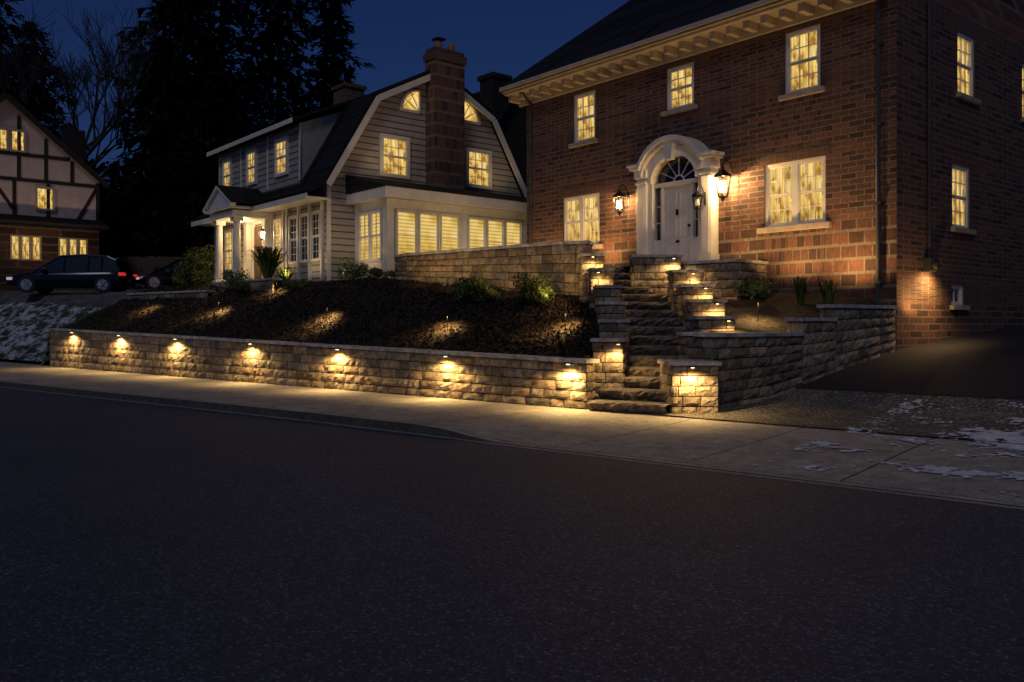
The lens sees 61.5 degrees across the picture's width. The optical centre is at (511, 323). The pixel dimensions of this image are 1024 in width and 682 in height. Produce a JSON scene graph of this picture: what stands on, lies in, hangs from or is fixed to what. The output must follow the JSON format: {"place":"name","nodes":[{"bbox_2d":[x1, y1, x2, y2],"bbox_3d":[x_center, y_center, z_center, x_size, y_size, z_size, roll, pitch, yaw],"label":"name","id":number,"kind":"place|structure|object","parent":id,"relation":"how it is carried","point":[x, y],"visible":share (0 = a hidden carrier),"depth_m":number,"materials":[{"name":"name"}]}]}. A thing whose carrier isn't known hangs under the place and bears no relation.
{"place":"outdoors","nodes":[
{"label":"outdoors","id":0,"kind":"place"},
{"bbox_2d":[0,290,135,361],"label":"lawn","id":1,"kind":"structure","parent":0,"point":[82,301],"depth_m":35.04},
{"bbox_2d":[0,225,98,292],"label":"brick base","id":2,"kind":"object","parent":1,"relation":"on","point":[10,268],"visible":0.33,"depth_m":43.08,"materials":[{"name":"red brick"}]},
{"bbox_2d":[0,99,98,219],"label":"stucco wall","id":3,"kind":"structure","parent":2,"relation":"on","point":[70,201],"depth_m":43.16,"materials":[{"name":"white paint"}]},
{"bbox_2d":[0,127,87,260],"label":"windows","id":4,"kind":"structure","parent":3,"relation":"attached to","point":[26,247],"depth_m":43.01,"materials":[{"name":"yellow glass"}]},
{"bbox_2d":[0,92,108,229],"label":"roof","id":5,"kind":"structure","parent":3,"relation":"on","point":[51,219],"depth_m":43.22,"materials":[{"name":"stone"}]},
{"bbox_2d":[60,128,84,161],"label":"chimney","id":6,"kind":"object","parent":5,"relation":"on","point":[73,140],"visible":0.36,"depth_m":46.14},
{"bbox_2d":[0,93,109,230],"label":"timber framing","id":7,"kind":"object","parent":2,"relation":"on","point":[55,139],"visible":0.93,"depth_m":43.30,"materials":[{"name":"wood"}]},
{"bbox_2d":[6,254,137,293],"bbox_3d":[-19.390,-2.176,38.001,4.920,1.701,2.260,0,0,-6],"label":"suv car","id":8,"kind":"object","parent":1,"relation":"on","point":[103,273],"visible":0.99,"depth_m":37.21,"materials":[{"name":"paint"}]},
{"bbox_2d":[79,289,138,291],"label":"hillside","id":9,"kind":"structure","parent":0,"point":[97,291],"depth_m":43.60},
{"bbox_2d":[0,0,91,158],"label":"pine tree","id":10,"kind":"object","parent":9,"relation":"on","point":[3,28],"visible":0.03,"depth_m":62.62,"materials":[{"name":"green plant"}]},
{"bbox_2d":[0,21,93,157],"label":"pine tree","id":11,"kind":"object","parent":9,"relation":"on","point":[41,100],"visible":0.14,"depth_m":59.71,"materials":[{"name":"green plant"}]},
{"bbox_2d":[0,10,141,164],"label":"bare tree","id":12,"kind":"object","parent":9,"relation":"on","point":[69,100],"visible":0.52,"depth_m":53.94,"materials":[{"name":"brown plant"}]},
{"bbox_2d":[0,1,196,167],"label":"bare tree","id":13,"kind":"object","parent":9,"relation":"on","point":[94,143],"visible":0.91,"depth_m":50.09,"materials":[{"name":"brown plant"}]},
{"bbox_2d":[99,41,216,256],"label":"pine tree","id":14,"kind":"object","parent":9,"relation":"on","point":[162,87],"visible":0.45,"depth_m":51.01,"materials":[{"name":"green plant"}]},
{"bbox_2d":[114,256,213,288],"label":"wooden fence","id":15,"kind":"object","parent":9,"relation":"on","point":[137,264],"visible":0.19,"depth_m":46.50,"materials":[{"name":"brown wood"}]},
{"bbox_2d":[136,260,213,287],"bbox_3d":[-15.591,-2.291,41.004,4.620,1.491,2.160,0,0,-26],"label":"sedan car","id":16,"kind":"object","parent":9,"relation":"on","point":[163,276],"visible":0.38,"depth_m":39.84,"materials":[{"name":"paint"}]},
{"bbox_2d":[94,0,257,255],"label":"pine tree","id":17,"kind":"object","parent":9,"relation":"on","point":[163,7],"visible":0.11,"depth_m":56.60,"materials":[{"name":"green plant"}]},
{"bbox_2d":[108,69,257,288],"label":"pine tree","id":18,"kind":"object","parent":9,"relation":"on","point":[218,116],"visible":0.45,"depth_m":49.07,"materials":[{"name":"green plant"}]},
{"bbox_2d":[111,0,310,249],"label":"pine tree","id":19,"kind":"object","parent":9,"relation":"on","point":[220,40],"visible":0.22,"depth_m":55.48,"materials":[{"name":"green plant"}]},
{"bbox_2d":[201,0,330,152],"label":"pine tree","id":20,"kind":"object","parent":9,"relation":"on","point":[276,31],"visible":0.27,"depth_m":57.40,"materials":[{"name":"green plant"}]},
{"bbox_2d":[291,0,377,111],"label":"pine tree","id":21,"kind":"object","parent":9,"relation":"on","point":[332,45],"visible":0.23,"depth_m":59.81,"materials":[{"name":"green plant"}]},
{"bbox_2d":[214,82,523,281],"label":"walls","id":22,"kind":"structure","parent":9,"relation":"on","point":[387,117],"depth_m":28.70,"materials":[{"name":"grey wood"}]},
{"bbox_2d":[224,218,281,271],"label":"front windows","id":23,"kind":"structure","parent":22,"relation":"attached to","point":[228,243],"depth_m":32.68,"materials":[{"name":"white paint"}]},
{"bbox_2d":[252,221,261,278],"bbox_3d":[-9.046,-2.545,30.820,0.080,2.190,1.100,0,0,-40],"label":"front door","id":24,"kind":"structure","parent":22,"relation":"attached to","point":[256,242],"depth_m":31.03,"materials":[{"name":"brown wood"}]},
{"bbox_2d":[258,228,263,240],"bbox_3d":[-8.671,-3.177,30.060,0.251,0.586,0.401,0,0,72],"label":"porch lantern","id":25,"kind":"object","parent":22,"relation":"attached to","point":[261,230],"visible":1,"depth_m":30.01,"materials":[{"name":"black metal"}]},
{"bbox_2d":[270,201,323,280],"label":"porch windows","id":26,"kind":"structure","parent":22,"relation":"attached to","point":[304,237],"depth_m":28.13,"materials":[{"name":"white paint"}]},
{"bbox_2d":[222,90,491,189],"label":"windows","id":27,"kind":"structure","parent":22,"relation":"attached to","point":[394,156],"depth_m":29.47,"materials":[{"name":"yellow glass"}]},
{"bbox_2d":[191,74,526,280],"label":"trim","id":28,"kind":"structure","parent":22,"relation":"attached to","point":[374,194],"depth_m":27.77,"materials":[{"name":"white paint"}]},
{"bbox_2d":[191,70,526,221],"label":"gambrel roof","id":29,"kind":"structure","parent":22,"relation":"on","point":[351,116],"depth_m":28.29,"materials":[{"name":"stone"}]},
{"bbox_2d":[331,82,366,104],"bbox_3d":[-6.857,-8.925,36.150,1.060,2.050,1.160,0,0,-40],"label":"chimney","id":30,"kind":"object","parent":29,"relation":"on","point":[345,91],"visible":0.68,"depth_m":35.76,"materials":[{"name":"brick"}]},
{"bbox_2d":[345,175,526,201],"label":"sunroom roof","id":31,"kind":"structure","parent":22,"relation":"attached to","point":[355,183],"depth_m":27.37,"materials":[{"name":"stone"}]},
{"bbox_2d":[423,46,466,194],"bbox_3d":[-2.299,-6.825,29.569,1.380,5.050,0.650,0,0,-40],"label":"chimney","id":32,"kind":"object","parent":31,"relation":"on","point":[445,126],"visible":0.88,"depth_m":29.28,"materials":[{"name":"brick"}]},
{"bbox_2d":[431,37,454,50],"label":"chimney pots","id":33,"kind":"object","parent":32,"relation":"on","point":[439,41],"visible":0.82,"depth_m":29.32,"materials":[{"name":"brown ceramic"}]},
{"bbox_2d":[355,198,526,278],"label":"sunroom walls","id":34,"kind":"structure","parent":9,"relation":"on","point":[388,206],"depth_m":26.99,"materials":[{"name":"white paint"}]},
{"bbox_2d":[358,208,522,261],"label":"sunroom windows","id":35,"kind":"structure","parent":34,"relation":"in","point":[420,231],"depth_m":27.21,"materials":[{"name":"yellow glass"}]},
{"bbox_2d":[499,103,526,185],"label":"walls","id":36,"kind":"structure","parent":9,"relation":"on","point":[513,121],"depth_m":40.54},
{"bbox_2d":[473,91,509,120],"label":"roof","id":37,"kind":"structure","parent":36,"relation":"on","point":[501,108],"depth_m":40.17,"materials":[{"name":"stone"}]},
{"bbox_2d":[477,71,511,111],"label":"chimney","id":38,"kind":"object","parent":37,"relation":"on","point":[491,84],"visible":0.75,"depth_m":40.62,"materials":[{"name":"black brick"}]},
{"bbox_2d":[527,0,1023,357],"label":"walls","id":39,"kind":"structure","parent":9,"relation":"on","point":[746,121],"depth_m":19.26,"materials":[{"name":"red brick"}]},
{"bbox_2d":[612,184,629,215],"bbox_3d":[2.846,-3.231,22.491,0.580,0.846,0.363,0,0,-61],"label":"wall lantern","id":40,"kind":"object","parent":39,"relation":"attached to","point":[619,194],"depth_m":22.39,"materials":[{"name":"black metal"}]},
{"bbox_2d":[500,0,779,91],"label":"gable roof","id":41,"kind":"structure","parent":39,"relation":"on","point":[629,22],"depth_m":23.91,"materials":[{"name":"stone"}]},
{"bbox_2d":[626,134,724,261],"bbox_3d":[3.968,-2.975,21.140,0.500,3.250,2.680,0,0,-40],"label":"door and surround","id":42,"kind":"structure","parent":39,"relation":"attached to","point":[671,220],"depth_m":21.19,"materials":[{"name":"white wood"}]},
{"bbox_2d":[691,185,705,211],"bbox_3d":[4.406,-2.935,20.143,0.279,0.651,0.446,0,0,72],"label":"wall lantern","id":43,"kind":"object","parent":42,"relation":"attached to","point":[697,193],"depth_m":20.11,"materials":[{"name":"black metal"}]},
{"bbox_2d":[499,0,874,106],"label":"eaves","id":44,"kind":"object","parent":39,"relation":"attached to","point":[772,17],"visible":0.99,"depth_m":20.82,"materials":[{"name":"beige wood"}]},
{"bbox_2d":[714,159,732,201],"bbox_3d":[4.984,-3.312,19.914,0.692,1.008,0.433,0,0,-18],"label":"wall lantern","id":45,"kind":"object","parent":39,"relation":"attached to","point":[722,173],"depth_m":19.84,"materials":[{"name":"black metal"}]},
{"bbox_2d":[519,0,939,303],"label":"downspouts","id":46,"kind":"object","parent":39,"relation":"attached to","point":[930,264],"visible":0.89,"depth_m":17.73,"materials":[{"name":"paint"}]},
{"bbox_2d":[564,24,1023,304],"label":"windows","id":47,"kind":"structure","parent":39,"relation":"attached to","point":[794,192],"depth_m":19.21,"materials":[{"name":"yellow glass"}]},
{"bbox_2d":[568,86,1023,309],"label":"window sills","id":48,"kind":"structure","parent":39,"relation":"attached to","point":[960,95],"depth_m":18.95,"materials":[{"name":"stone"}]},
{"bbox_2d":[0,0,628,184],"label":"sky","id":49,"kind":"structure","parent":0,"point":[508,37],"materials":[{"name":"blue"}]},
{"bbox_2d":[394,240,593,295],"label":"stone blocks","id":50,"kind":"structure","parent":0,"point":[557,262],"depth_m":20.93,"materials":[{"name":"beige stone"}]},
{"bbox_2d":[0,387,1023,681],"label":"road","id":51,"kind":"structure","parent":0,"point":[148,543],"depth_m":5.71,"materials":[{"name":"grey asphalt"}]},
{"bbox_2d":[3,387,1023,509],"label":"gutter","id":52,"kind":"object","parent":51,"relation":"on","point":[989,504],"visible":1,"depth_m":9.81,"materials":[{"name":"concrete"}]},
{"bbox_2d":[0,362,1023,502],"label":"pavement","id":53,"kind":"structure","parent":0,"point":[687,440],"depth_m":11.97,"materials":[{"name":"concrete"}]},
{"bbox_2d":[40,276,599,364],"bbox_3d":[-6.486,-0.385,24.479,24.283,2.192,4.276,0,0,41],"label":"mulch","id":54,"kind":"object","parent":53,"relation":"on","point":[586,344],"visible":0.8,"depth_m":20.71,"materials":[{"name":"brown soil"}]},
{"bbox_2d":[172,243,225,285],"bbox_3d":[-11.923,-2.200,32.955,1.932,1.711,1.752,0,0,0],"label":"shrub","id":55,"kind":"object","parent":54,"relation":"on","point":[195,263],"visible":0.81,"depth_m":32.56,"materials":[{"name":"green plant"}]},
{"bbox_2d":[192,269,214,284],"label":"shrub","id":56,"kind":"object","parent":54,"relation":"on","point":[201,276],"visible":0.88,"depth_m":30.82,"materials":[{"name":"green plant"}]},
{"bbox_2d":[127,278,282,299],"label":"bed edging stones","id":57,"kind":"object","parent":54,"relation":"on","point":[266,284],"visible":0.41,"depth_m":28.86,"materials":[{"name":"grey stone"}]},
{"bbox_2d":[217,268,253,289],"bbox_3d":[-9.204,-1.455,28.600,1.064,0.799,1.204,0,0,0],"label":"shrub","id":58,"kind":"object","parent":54,"relation":"on","point":[239,276],"visible":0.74,"depth_m":28.57,"materials":[{"name":"green plant"}]},
{"bbox_2d":[202,186,269,287],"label":"portico","id":59,"kind":"structure","parent":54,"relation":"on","point":[221,208],"depth_m":30.06,"materials":[{"name":"white paint"}]},
{"bbox_2d":[201,185,263,210],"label":"portico roof","id":60,"kind":"structure","parent":59,"relation":"attached to","point":[239,195],"depth_m":29.78,"materials":[{"name":"black"}]},
{"bbox_2d":[226,279,249,292],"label":"shrub","id":61,"kind":"object","parent":54,"relation":"on","point":[243,286],"visible":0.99,"depth_m":27.75,"materials":[{"name":"green plant"}]},
{"bbox_2d":[245,246,292,277],"bbox_3d":[-7.970,-1.933,28.179,1.835,1.232,1.964,0,0,-36],"label":"yucca plant","id":62,"kind":"object","parent":54,"relation":"on","point":[268,260],"visible":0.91,"depth_m":27.94,"materials":[{"name":"green plant"}]},
{"bbox_2d":[269,267,299,286],"bbox_3d":[-7.196,-1.460,27.166,1.114,0.661,0.994,0,0,31],"label":"yucca plant","id":63,"kind":"object","parent":54,"relation":"on","point":[285,273],"visible":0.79,"depth_m":27.09,"materials":[{"name":"green plant"}]},
{"bbox_2d":[280,278,307,290],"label":"shrub","id":64,"kind":"object","parent":54,"relation":"on","point":[293,285],"visible":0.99,"depth_m":26.09,"materials":[{"name":"green plant"}]},
{"bbox_2d":[337,257,369,279],"bbox_3d":[-4.751,-1.636,25.848,0.944,0.773,1.013,0,0,0],"label":"shrub","id":65,"kind":"object","parent":54,"relation":"on","point":[357,272],"visible":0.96,"depth_m":25.71,"materials":[{"name":"green plant"}]},
{"bbox_2d":[362,267,388,277],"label":"shrub","id":66,"kind":"object","parent":54,"relation":"on","point":[375,272],"visible":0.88,"depth_m":25.16,"materials":[{"name":"green plant"}]},
{"bbox_2d":[381,270,395,277],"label":"shrub","id":67,"kind":"object","parent":54,"relation":"on","point":[390,273],"visible":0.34,"depth_m":24.60,"materials":[{"name":"green plant"}]},
{"bbox_2d":[147,281,758,330],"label":"garden spot lights","id":68,"kind":"object","parent":54,"relation":"on","point":[448,314],"visible":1,"depth_m":18.85,"materials":[{"name":"black metal"}]},
{"bbox_2d":[453,275,489,302],"bbox_3d":[-0.964,-0.804,20.541,0.935,0.727,1.016,0,0,9],"label":"shrub","id":69,"kind":"object","parent":54,"relation":"on","point":[467,290],"visible":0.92,"depth_m":20.35,"materials":[{"name":"green plant"}]},
{"bbox_2d":[479,285,501,302],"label":"shrub","id":70,"kind":"object","parent":54,"relation":"on","point":[491,294],"visible":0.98,"depth_m":20.25,"materials":[{"name":"green plant"}]},
{"bbox_2d":[512,272,555,303],"bbox_3d":[0.490,-0.785,19.296,1.005,0.764,1.128,0,0,0],"label":"shrub","id":71,"kind":"object","parent":54,"relation":"on","point":[533,291],"visible":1,"depth_m":19.11,"materials":[{"name":"green plant"}]},
{"bbox_2d":[49,328,599,409],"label":"stone blocks","id":72,"kind":"structure","parent":53,"relation":"on","point":[547,381],"depth_m":19.19,"materials":[{"name":"beige stone"}]},
{"bbox_2d":[70,332,573,364],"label":"wall light fixtures","id":73,"kind":"object","parent":72,"relation":"on","point":[339,349],"depth_m":18.04,"materials":[{"name":"grey"}]},
{"bbox_2d":[586,266,687,415],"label":"stone steps","id":74,"kind":"structure","parent":53,"relation":"on","point":[655,324],"depth_m":16.13,"materials":[{"name":"grey stone"}]},
{"bbox_2d":[578,253,737,413],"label":"stair piers","id":75,"kind":"structure","parent":53,"relation":"on","point":[689,386],"depth_m":15.89,"materials":[{"name":"stone"}]},
{"bbox_2d":[656,388,1023,443],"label":"gravel apron","id":76,"kind":"object","parent":53,"relation":"on","point":[833,409],"visible":0.94,"depth_m":13.26,"materials":[{"name":"grey gravel"}]},
{"bbox_2d":[753,398,1023,496],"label":"snow patch","id":77,"kind":"object","parent":53,"relation":"on","point":[986,436],"visible":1,"depth_m":10.62,"materials":[{"name":"white snow"}]},
{"bbox_2d":[0,359,1023,426],"bbox_3d":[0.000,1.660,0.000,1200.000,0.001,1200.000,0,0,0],"label":"ground","id":78,"kind":"structure","parent":0,"point":[22,361],"depth_m":36.76,"materials":[{"name":"grey concrete"}]},
{"bbox_2d":[0,380,1023,507],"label":"kerb","id":79,"kind":"structure","parent":78,"relation":"on","point":[405,426],"depth_m":13.22,"materials":[{"name":"concrete"}]},
{"bbox_2d":[687,304,897,409],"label":"stone blocks","id":80,"kind":"structure","parent":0,"point":[762,366],"depth_m":15.45,"materials":[{"name":"grey stone"}]},
{"bbox_2d":[712,289,883,332],"bbox_3d":[5.813,-0.346,17.509,3.632,1.280,6.042,0,0,10],"label":"side flower bed","id":81,"kind":"object","parent":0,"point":[776,307],"visible":0.53,"depth_m":17.44,"materials":[{"name":"brown soil"}]},
{"bbox_2d":[681,259,767,299],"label":"stone blocks","id":82,"kind":"structure","parent":81,"relation":"on","point":[726,276],"depth_m":18.82,"materials":[{"name":"beige stone"}]},
{"bbox_2d":[737,277,774,297],"bbox_3d":[5.231,-0.752,18.655,0.890,0.548,0.898,0,0,0],"label":"shrub","id":83,"kind":"object","parent":81,"relation":"on","point":[745,288],"visible":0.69,"depth_m":18.46,"materials":[{"name":"green plant"}]},
{"bbox_2d":[749,283,770,302],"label":"shrub","id":84,"kind":"object","parent":81,"relation":"on","point":[761,292],"visible":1,"depth_m":17.77,"materials":[{"name":"green plant"}]},
{"bbox_2d":[789,275,813,303],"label":"ornamental grass","id":85,"kind":"object","parent":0,"point":[801,289],"depth_m":17.64,"materials":[{"name":"green plant"}]},
{"bbox_2d":[815,279,840,303],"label":"ornamental grass","id":86,"kind":"object","parent":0,"point":[827,294],"depth_m":17.21,"materials":[{"name":"green plant"}]},
{"bbox_2d":[796,325,1023,398],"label":"driveway","id":87,"kind":"structure","parent":0,"point":[990,363],"depth_m":15.36,"materials":[{"name":"grey asphalt"}]}
]}

